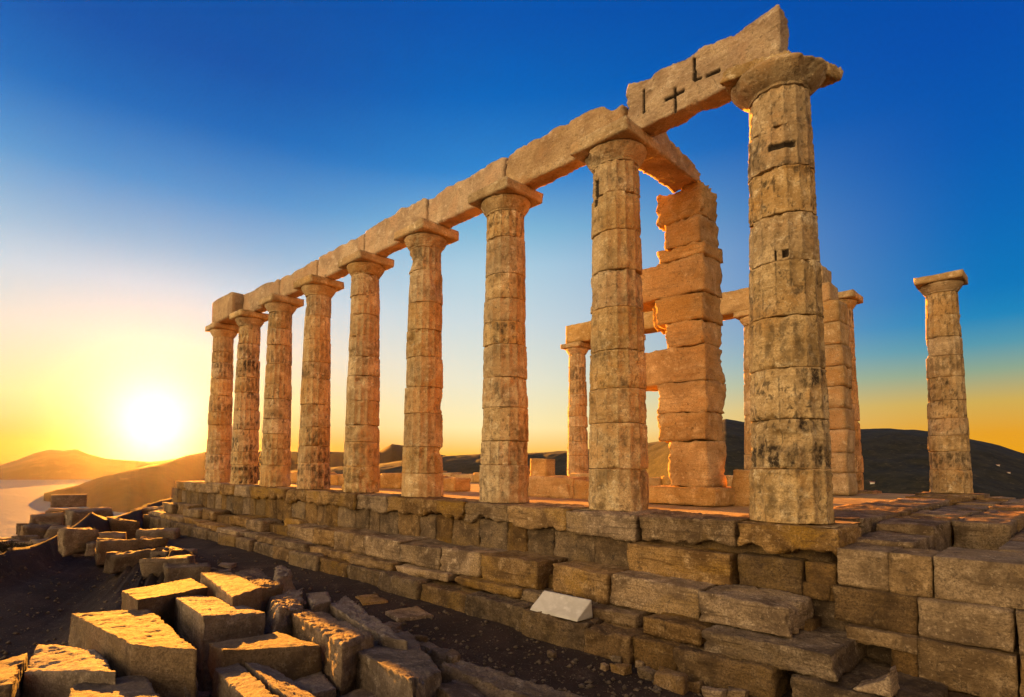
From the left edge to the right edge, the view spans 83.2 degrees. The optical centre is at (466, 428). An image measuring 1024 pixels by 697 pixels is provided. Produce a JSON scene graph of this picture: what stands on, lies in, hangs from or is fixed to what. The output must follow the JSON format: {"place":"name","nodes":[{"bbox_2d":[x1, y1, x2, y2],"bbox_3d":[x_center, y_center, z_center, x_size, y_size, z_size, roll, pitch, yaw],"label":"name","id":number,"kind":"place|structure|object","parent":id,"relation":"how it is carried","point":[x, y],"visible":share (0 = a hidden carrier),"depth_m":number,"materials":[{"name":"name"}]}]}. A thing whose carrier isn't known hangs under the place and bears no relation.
{"place":"outdoors","nodes":[
{"label":"outdoors","id":0,"kind":"place"},
{"bbox_2d":[0,480,125,537],"bbox_3d":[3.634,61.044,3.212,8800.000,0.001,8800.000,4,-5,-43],"label":"sea","id":1,"kind":"structure","parent":0,"point":[21,501],"depth_m":960.18,"materials":[{"name":"liquid"}]},
{"bbox_2d":[0,449,173,479],"bbox_3d":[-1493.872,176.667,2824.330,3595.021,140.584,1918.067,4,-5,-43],"label":"mountains","id":2,"kind":"structure","parent":0,"point":[74,464],"depth_m":2488.80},
{"bbox_2d":[44,444,444,512],"bbox_3d":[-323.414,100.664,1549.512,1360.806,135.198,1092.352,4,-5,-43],"label":"peninsula","id":3,"kind":"object","parent":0,"point":[126,491],"visible":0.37,"depth_m":944.29},
{"bbox_2d":[0,498,791,696],"bbox_3d":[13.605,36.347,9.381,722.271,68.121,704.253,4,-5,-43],"label":"ground","id":4,"kind":"structure","parent":0,"point":[47,554],"depth_m":9.88,"materials":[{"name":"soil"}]},
{"bbox_2d":[0,538,24,553],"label":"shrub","id":5,"kind":"object","parent":4,"relation":"on","point":[3,547],"visible":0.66,"depth_m":15.96,"materials":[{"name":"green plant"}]},
{"bbox_2d":[0,653,27,696],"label":"fallen block","id":6,"kind":"object","parent":4,"relation":"on","point":[13,670],"depth_m":4.65,"materials":[{"name":"stone"}]},
{"bbox_2d":[5,541,33,550],"bbox_3d":[-12.161,3.357,15.878,0.830,0.490,0.913,-2,-5,35],"label":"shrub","id":7,"kind":"object","parent":4,"relation":"on","point":[23,545],"visible":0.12,"depth_m":15.82,"materials":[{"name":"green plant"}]},
{"bbox_2d":[21,644,115,696],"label":"fallen block","id":8,"kind":"object","parent":4,"relation":"on","point":[54,670],"depth_m":4.68,"materials":[{"name":"stone"}]},
{"bbox_2d":[69,675,159,696],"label":"fallen block","id":9,"kind":"object","parent":4,"relation":"on","point":[133,686],"depth_m":4.14,"materials":[{"name":"stone"}]},
{"bbox_2d":[0,506,236,582],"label":"collapsed wall","id":10,"kind":"structure","parent":4,"relation":"on","point":[112,552],"depth_m":13.87,"materials":[{"name":"stone"}]},
{"bbox_2d":[50,494,86,507],"bbox_3d":[-17.301,3.163,25.047,1.302,0.553,0.513,3,-5,-34],"label":"stone cube","id":11,"kind":"object","parent":10,"relation":"on","point":[68,500],"visible":1,"depth_m":24.87,"materials":[{"name":"stone"}]},
{"bbox_2d":[68,609,196,696],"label":"fallen block","id":12,"kind":"object","parent":4,"relation":"on","point":[156,651],"depth_m":4.96,"materials":[{"name":"stone"}]},
{"bbox_2d":[121,578,207,629],"bbox_3d":[-4.385,2.607,8.525,1.039,0.769,2.843,0,-4,6],"label":"fallen block","id":13,"kind":"object","parent":4,"relation":"on","point":[158,600],"depth_m":7.82,"materials":[{"name":"stone"}]},
{"bbox_2d":[183,678,198,696],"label":"fallen block","id":14,"kind":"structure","parent":4,"relation":"on","point":[186,693],"depth_m":4.49,"materials":[{"name":"stone"}]},
{"bbox_2d":[174,595,264,691],"bbox_3d":[-3.264,2.486,7.332,0.693,0.975,3.404,3,-5,-33],"label":"fallen block","id":15,"kind":"object","parent":4,"relation":"on","point":[201,622],"depth_m":6.18,"materials":[{"name":"stone"}]},
{"bbox_2d":[200,572,261,610],"bbox_3d":[-3.585,2.580,8.722,0.521,0.830,3.927,3,-5,-30],"label":"fallen block","id":16,"kind":"object","parent":4,"relation":"on","point":[231,588],"depth_m":7.94,"materials":[{"name":"stone"}]},
{"bbox_2d":[211,663,278,696],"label":"fallen block","id":17,"kind":"object","parent":4,"relation":"on","point":[236,680],"depth_m":4.39,"materials":[{"name":"stone"}]},
{"bbox_2d":[235,568,283,615],"bbox_3d":[-3.433,2.692,9.510,0.545,0.766,3.715,3,-4,-28],"label":"fallen block","id":18,"kind":"object","parent":4,"relation":"on","point":[268,585],"depth_m":8.62,"materials":[{"name":"stone"}]},
{"bbox_2d":[208,632,321,680],"bbox_3d":[-1.954,2.155,5.382,0.873,0.403,1.038,4,-5,-43],"label":"fallen block","id":19,"kind":"object","parent":4,"relation":"on","point":[291,657],"depth_m":5.20,"materials":[{"name":"stone"}]},
{"bbox_2d":[245,662,314,696],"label":"fallen block","id":20,"kind":"object","parent":4,"relation":"on","point":[276,682],"depth_m":4.43,"materials":[{"name":"stone"}]},
{"bbox_2d":[264,588,303,635],"bbox_3d":[-2.445,2.501,7.542,0.630,0.810,2.890,2,-4,-17],"label":"fallen block","id":21,"kind":"object","parent":4,"relation":"on","point":[280,608],"depth_m":6.91,"materials":[{"name":"stone"}]},
{"bbox_2d":[273,565,295,593],"bbox_3d":[-3.004,2.719,9.546,0.479,0.790,2.496,2,-4,-21],"label":"fallen block","id":22,"kind":"object","parent":4,"relation":"on","point":[283,574],"depth_m":9.14,"materials":[{"name":"stone"}]},
{"bbox_2d":[294,671,335,696],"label":"fallen block","id":23,"kind":"object","parent":4,"relation":"on","point":[318,684],"depth_m":4.76,"materials":[{"name":"stone"}]},
{"bbox_2d":[306,592,330,613],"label":"fallen block","id":24,"kind":"object","parent":4,"relation":"on","point":[317,601],"depth_m":7.64,"materials":[{"name":"stone"}]},
{"bbox_2d":[290,609,373,696],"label":"fallen block","id":25,"kind":"object","parent":4,"relation":"on","point":[342,644],"depth_m":5.26,"materials":[{"name":"stone"}]},
{"bbox_2d":[337,688,375,696],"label":"fallen block","id":26,"kind":"object","parent":4,"relation":"on","point":[361,692],"depth_m":4.71,"materials":[{"name":"stone"}]},
{"bbox_2d":[329,595,407,649],"bbox_3d":[-1.319,2.419,6.815,0.402,0.753,3.443,2,-4,-21],"label":"fallen block","id":27,"kind":"object","parent":4,"relation":"on","point":[349,610],"depth_m":6.34,"materials":[{"name":"stone"}]},
{"bbox_2d":[355,593,387,604],"bbox_3d":[-1.645,2.991,9.861,0.439,0.167,0.663,2,-4,-25],"label":"paving stone","id":28,"kind":"object","parent":4,"relation":"on","point":[369,599],"visible":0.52,"depth_m":9.76,"materials":[{"name":"stone"}]},
{"bbox_2d":[386,621,401,629],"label":"rubble stone","id":29,"kind":"object","parent":4,"relation":"on","point":[398,625],"visible":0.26,"depth_m":7.90,"materials":[{"name":"stone"}]},
{"bbox_2d":[390,626,399,632],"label":"stone","id":30,"kind":"object","parent":4,"relation":"on","point":[394,629],"visible":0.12,"depth_m":6.97,"materials":[{"name":"stone"}]},
{"bbox_2d":[355,631,441,696],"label":"fallen block","id":31,"kind":"object","parent":4,"relation":"on","point":[413,670],"depth_m":4.56,"materials":[{"name":"stone"}]},
{"bbox_2d":[385,606,433,621],"bbox_3d":[-0.891,2.934,8.911,0.590,0.169,0.673,3,-5,-30],"label":"paving stone","id":32,"kind":"object","parent":4,"relation":"on","point":[409,613],"visible":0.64,"depth_m":8.80,"materials":[{"name":"stone"}]},
{"bbox_2d":[416,635,427,642],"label":"stone","id":33,"kind":"object","parent":4,"relation":"on","point":[422,638],"visible":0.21,"depth_m":6.84,"materials":[{"name":"stone"}]},
{"bbox_2d":[421,642,438,653],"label":"stone","id":34,"kind":"object","parent":4,"relation":"on","point":[428,646],"visible":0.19,"depth_m":6.51,"materials":[{"name":"stone"}]},
{"bbox_2d":[428,649,443,662],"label":"stone","id":35,"kind":"object","parent":4,"relation":"on","point":[430,653],"visible":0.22,"depth_m":6.34,"materials":[{"name":"stone"}]},
{"bbox_2d":[431,648,447,669],"bbox_3d":[-0.260,2.581,6.287,0.179,0.305,0.197,3,-5,-33],"label":"stone","id":36,"kind":"object","parent":4,"relation":"on","point":[439,657],"visible":0.33,"depth_m":6.26,"materials":[{"name":"stone"}]},
{"bbox_2d":[445,648,461,663],"bbox_3d":[-0.153,2.587,6.221,0.151,0.353,0.177,4,-5,-43],"label":"stone","id":37,"kind":"object","parent":4,"relation":"on","point":[453,656],"visible":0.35,"depth_m":6.19,"materials":[{"name":"stone"}]},
{"bbox_2d":[437,679,489,696],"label":"fallen block","id":38,"kind":"object","parent":4,"relation":"on","point":[455,688],"depth_m":4.30,"materials":[{"name":"stone"}]},
{"bbox_2d":[440,660,586,696],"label":"fallen block","id":39,"kind":"object","parent":4,"relation":"on","point":[487,681],"depth_m":4.62,"materials":[{"name":"stone"}]},
{"bbox_2d":[547,649,556,657],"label":"loose stone","id":40,"kind":"object","parent":4,"relation":"on","point":[551,653],"visible":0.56,"depth_m":7.05,"materials":[{"name":"stone"}]},
{"bbox_2d":[142,480,1023,696],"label":"stepped platform","id":41,"kind":"structure","parent":4,"relation":"on","point":[923,592],"depth_m":7.39,"materials":[{"name":"stone"}]},
{"bbox_2d":[204,322,239,482],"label":"temple column","id":42,"kind":"structure","parent":41,"relation":"on","point":[218,453],"depth_m":22.04,"materials":[{"name":"stone"}]},
{"bbox_2d":[212,292,244,324],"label":"beam block","id":43,"kind":"structure","parent":42,"relation":"on","point":[224,307],"depth_m":21.41,"materials":[{"name":"stone"}]},
{"bbox_2d":[229,309,268,484],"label":"temple column","id":44,"kind":"structure","parent":41,"relation":"on","point":[245,444],"depth_m":20.18,"materials":[{"name":"stone"}]},
{"bbox_2d":[243,279,280,312],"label":"beam block","id":45,"kind":"structure","parent":44,"relation":"on","point":[253,298],"depth_m":20.08,"materials":[{"name":"stone"}]},
{"bbox_2d":[258,293,303,486],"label":"temple column","id":46,"kind":"structure","parent":41,"relation":"on","point":[275,470],"depth_m":18.34,"materials":[{"name":"stone"}]},
{"bbox_2d":[280,260,318,297],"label":"beam block","id":47,"kind":"structure","parent":46,"relation":"on","point":[286,286],"depth_m":18.11,"materials":[{"name":"stone"}]},
{"bbox_2d":[284,517,307,525],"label":"fallen block","id":48,"kind":"object","parent":41,"relation":"on","point":[291,520],"depth_m":15.60,"materials":[{"name":"stone"}]},
{"bbox_2d":[293,274,343,488],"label":"temple column","id":49,"kind":"structure","parent":41,"relation":"on","point":[313,462],"depth_m":16.48,"materials":[{"name":"stone"}]},
{"bbox_2d":[338,249,393,492],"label":"temple column","id":50,"kind":"structure","parent":41,"relation":"on","point":[361,460],"depth_m":14.63,"materials":[{"name":"stone"}]},
{"bbox_2d":[318,234,364,279],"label":"beam block","id":51,"kind":"structure","parent":50,"relation":"on","point":[328,266],"depth_m":16.25,"materials":[{"name":"stone"}]},
{"bbox_2d":[393,218,458,496],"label":"temple column","id":52,"kind":"structure","parent":41,"relation":"on","point":[426,242],"depth_m":12.79,"materials":[{"name":"stone"}]},
{"bbox_2d":[364,198,428,256],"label":"beam block","id":53,"kind":"structure","parent":52,"relation":"on","point":[379,238],"depth_m":14.29,"materials":[{"name":"stone"}]},
{"bbox_2d":[428,157,507,228],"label":"beam block","id":54,"kind":"structure","parent":52,"relation":"on","point":[450,207],"depth_m":12.41,"materials":[{"name":"stone"}]},
{"bbox_2d":[290,471,588,498],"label":"cella wall","id":55,"kind":"structure","parent":41,"relation":"on","point":[541,486],"depth_m":13.61,"materials":[{"name":"stone"}]},
{"bbox_2d":[468,176,542,502],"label":"temple column","id":56,"kind":"structure","parent":41,"relation":"on","point":[505,204],"depth_m":10.93,"materials":[{"name":"stone"}]},
{"bbox_2d":[530,458,554,476],"bbox_3d":[2.619,1.547,19.695,0.532,1.023,0.732,4,-5,-43],"label":"upright stone","id":57,"kind":"object","parent":41,"relation":"on","point":[542,467],"visible":0.59,"depth_m":19.50,"materials":[{"name":"stone"}]},
{"bbox_2d":[530,590,592,621],"bbox_3d":[1.281,2.398,7.790,0.320,0.240,0.817,4,-5,-43],"label":"marble wedge","id":58,"kind":"object","parent":41,"relation":"on","point":[569,607],"visible":1,"depth_m":7.72,"materials":[{"name":"white stone"}]},
{"bbox_2d":[557,484,569,497],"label":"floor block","id":59,"kind":"structure","parent":41,"relation":"on","point":[564,488],"depth_m":12.88,"materials":[{"name":"stone"}]},
{"bbox_2d":[560,341,590,475],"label":"temple column","id":60,"kind":"structure","parent":41,"relation":"on","point":[577,448],"depth_m":25.10,"materials":[{"name":"stone"}]},
{"bbox_2d":[566,321,590,343],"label":"beam block","id":61,"kind":"structure","parent":60,"relation":"on","point":[581,332],"depth_m":25.11,"materials":[{"name":"stone"}]},
{"bbox_2d":[570,115,660,510],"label":"temple column","id":62,"kind":"structure","parent":41,"relation":"on","point":[614,156],"depth_m":9.11,"materials":[{"name":"stone"}]},
{"bbox_2d":[506,104,628,189],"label":"beam block","id":63,"kind":"structure","parent":62,"relation":"on","point":[545,160],"depth_m":10.55,"materials":[{"name":"stone"}]},
{"bbox_2d":[641,180,735,506],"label":"wall pier","id":64,"kind":"structure","parent":41,"relation":"on","point":[682,296],"depth_m":10.89,"materials":[{"name":"stone"}]},
{"bbox_2d":[639,132,700,192],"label":"cross beam","id":65,"kind":"structure","parent":64,"relation":"on","point":[671,167],"depth_m":10.51,"materials":[{"name":"stone"}]},
{"bbox_2d":[731,469,749,505],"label":"floor block","id":66,"kind":"structure","parent":41,"relation":"on","point":[740,484],"depth_m":10.63,"materials":[{"name":"stone"}]},
{"bbox_2d":[733,309,751,470],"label":"temple column","id":67,"kind":"structure","parent":41,"relation":"on","point":[742,317],"depth_m":19.81,"materials":[{"name":"stone"}]},
{"bbox_2d":[719,287,749,320],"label":"beam block","id":68,"kind":"structure","parent":67,"relation":"on","point":[732,302],"depth_m":20.28,"materials":[{"name":"stone"}]},
{"bbox_2d":[719,50,842,523],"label":"temple column","id":69,"kind":"structure","parent":41,"relation":"on","point":[790,441],"depth_m":7.27,"materials":[{"name":"stone"}]},
{"bbox_2d":[626,4,788,136],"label":"beam block","id":70,"kind":"structure","parent":69,"relation":"on","point":[666,99],"depth_m":8.56,"materials":[{"name":"stone"}]},
{"bbox_2d":[838,289,863,489],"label":"temple column","id":71,"kind":"structure","parent":41,"relation":"on","point":[852,298],"depth_m":17.65,"materials":[{"name":"stone"}]},
{"bbox_2d":[853,665,899,696],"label":"broken stone","id":72,"kind":"object","parent":41,"relation":"on","point":[886,685],"visible":1,"depth_m":5.14,"materials":[{"name":"stone"}]},
{"bbox_2d":[913,269,973,493],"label":"temple column","id":73,"kind":"structure","parent":41,"relation":"on","point":[948,442],"depth_m":15.90,"materials":[{"name":"stone"}]},
{"bbox_3d":[6.639,-0.799,23.562,1.087,6.108,1.078,4,-5,-43],"label":"temple column","id":74,"kind":"object","parent":41,"relation":"on","visible":0},
{"bbox_2d":[643,311,656,333],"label":"beam block","id":75,"kind":"structure","parent":74,"relation":"on","point":[649,328],"depth_m":22.73,"materials":[{"name":"stone"}]},
{"bbox_2d":[600,662,609,670],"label":"loose stone","id":76,"kind":"object","parent":4,"relation":"on","point":[604,666],"visible":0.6,"depth_m":6.62,"materials":[{"name":"stone"}]},
{"bbox_2d":[610,655,621,663],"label":"loose stone","id":77,"kind":"object","parent":4,"relation":"on","point":[616,659],"visible":0.56,"depth_m":6.87,"materials":[{"name":"stone"}]},
{"bbox_2d":[609,663,631,675],"bbox_3d":[1.760,2.781,6.540,0.181,0.212,0.216,4,-5,-43],"label":"loose stone","id":78,"kind":"object","parent":4,"relation":"on","point":[623,669],"visible":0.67,"depth_m":6.49,"materials":[{"name":"stone"}]},
{"bbox_2d":[635,660,644,667],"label":"loose stone","id":79,"kind":"object","parent":4,"relation":"on","point":[639,663],"visible":0.46,"depth_m":6.72,"materials":[{"name":"stone"}]},
{"bbox_2d":[637,666,656,680],"bbox_3d":[2.013,2.753,6.338,0.183,0.213,0.182,3,-5,-28],"label":"loose stone","id":80,"kind":"object","parent":4,"relation":"on","point":[646,672],"visible":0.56,"depth_m":6.31,"materials":[{"name":"stone"}]},
{"bbox_2d":[653,666,688,694],"bbox_3d":[2.191,2.724,6.117,0.284,0.266,0.376,4,-5,-43],"label":"loose stone","id":81,"kind":"object","parent":4,"relation":"on","point":[671,680],"visible":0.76,"depth_m":6.04,"materials":[{"name":"stone"}]},
{"bbox_2d":[687,681,703,693],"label":"loose stone","id":82,"kind":"object","parent":4,"relation":"on","point":[695,687],"visible":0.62,"depth_m":5.98,"materials":[{"name":"stone"}]},
{"bbox_2d":[701,686,727,696],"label":"loose stone","id":83,"kind":"object","parent":4,"relation":"on","point":[707,691],"visible":1,"depth_m":5.83,"materials":[{"name":"stone"}]},
{"bbox_2d":[726,686,748,696],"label":"loose stone","id":84,"kind":"object","parent":4,"relation":"on","point":[735,692],"visible":1,"depth_m":5.76,"materials":[{"name":"stone"}]},
{"bbox_2d":[0,0,1023,464],"label":"sky","id":85,"kind":"structure","parent":0,"point":[161,160],"materials":[{"name":"blue"}]},
{"bbox_2d":[442,471,732,486],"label":"cella wall","id":86,"kind":"structure","parent":0,"point":[655,481],"depth_m":21.65,"materials":[{"name":"stone"}]},
{"bbox_2d":[291,419,1023,498],"bbox_3d":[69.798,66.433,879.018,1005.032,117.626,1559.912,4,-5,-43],"label":"hill","id":87,"kind":"structure","parent":0,"point":[895,461],"depth_m":393.01,"materials":[{"name":"brown soil"}]},
{"bbox_2d":[807,265,857,495],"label":"wall pier","id":88,"kind":"structure","parent":0,"point":[838,363],"depth_m":15.63,"materials":[{"name":"stone"}]}
]}

